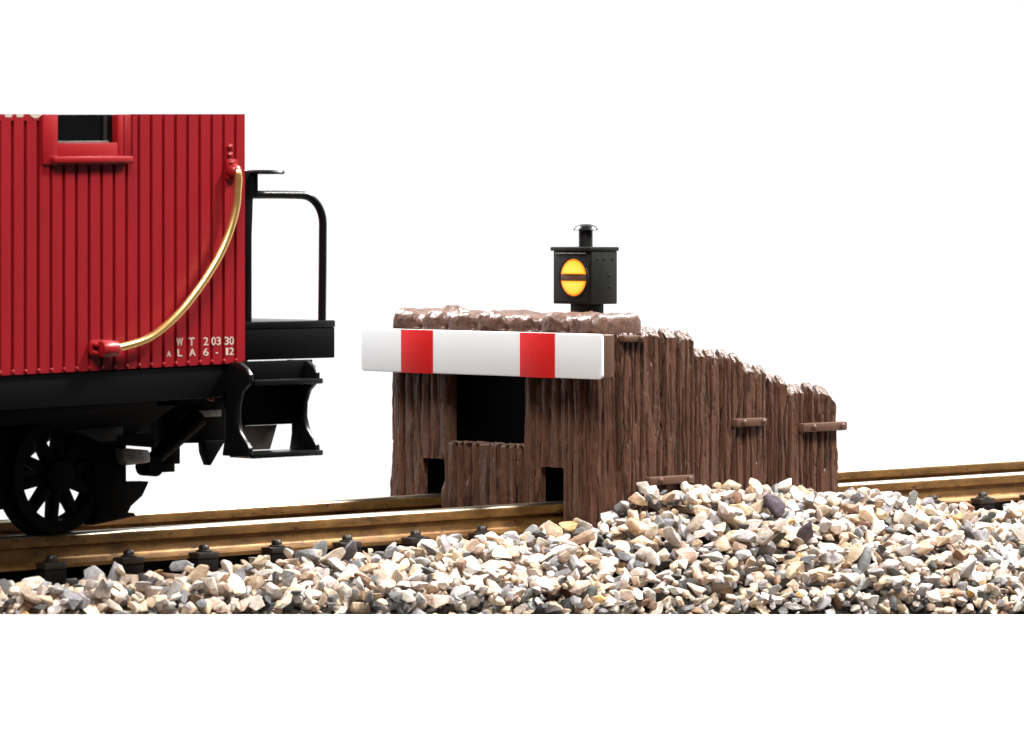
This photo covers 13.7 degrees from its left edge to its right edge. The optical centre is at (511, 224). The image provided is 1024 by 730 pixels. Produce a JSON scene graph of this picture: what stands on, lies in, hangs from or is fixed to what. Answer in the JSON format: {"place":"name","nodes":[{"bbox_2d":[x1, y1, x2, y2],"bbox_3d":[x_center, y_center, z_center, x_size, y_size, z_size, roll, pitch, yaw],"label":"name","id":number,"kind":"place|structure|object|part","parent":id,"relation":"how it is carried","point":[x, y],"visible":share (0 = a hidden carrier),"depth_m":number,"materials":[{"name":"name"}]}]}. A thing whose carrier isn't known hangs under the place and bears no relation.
{"place":"outdoors","nodes":[
{"label":"outdoors","id":0,"kind":"place"},
{"bbox_2d":[0,615,1023,729],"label":"base","id":1,"kind":"object","parent":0,"point":[511,672],"visible":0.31,"depth_m":1.11,"materials":[{"name":"white paint"}]},
{"bbox_2d":[0,0,1023,519],"label":"sky","id":2,"kind":"structure","parent":0,"point":[828,194],"materials":[{"name":"white"}]},
{"bbox_2d":[0,478,1023,614],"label":"ground","id":3,"kind":"structure","parent":0,"point":[430,610],"depth_m":1.17,"materials":[{"name":"grey gravel"}]},
{"bbox_2d":[0,458,1023,584],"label":"railway track","id":4,"kind":"structure","parent":3,"relation":"on","point":[143,542],"depth_m":1.14,"materials":[{"name":"gold metal"}]},
{"bbox_2d":[0,114,334,533],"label":"railway wagon","id":5,"kind":"object","parent":4,"relation":"on","point":[126,319],"visible":1,"depth_m":1.05,"materials":[{"name":"red painted plastic"},{"name":"black plastic"},{"name":"brass"}]},
{"bbox_3d":[-0.102,-0.021,1.031,0.028,0.012,0.004,0,0,-44],"label":"window","id":6,"kind":"part","parent":5,"relation":"part of","materials":[{"name":"red"}]},
{"bbox_2d":[361,305,846,531],"bbox_3d":[0.029,0.054,1.232,0.107,0.063,0.098,0,0,-44],"label":"buffer stop","id":7,"kind":"object","parent":3,"relation":"on","point":[589,417],"visible":0.9,"depth_m":1.20,"materials":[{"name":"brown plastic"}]},
{"bbox_2d":[550,224,618,313],"bbox_3d":[0.021,0.017,1.222,0.012,0.035,0.016,0,0,-44],"label":"signal lantern","id":8,"kind":"object","parent":7,"relation":"on","point":[585,275],"visible":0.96,"depth_m":1.22,"materials":[{"name":"black plastic"}]}
]}

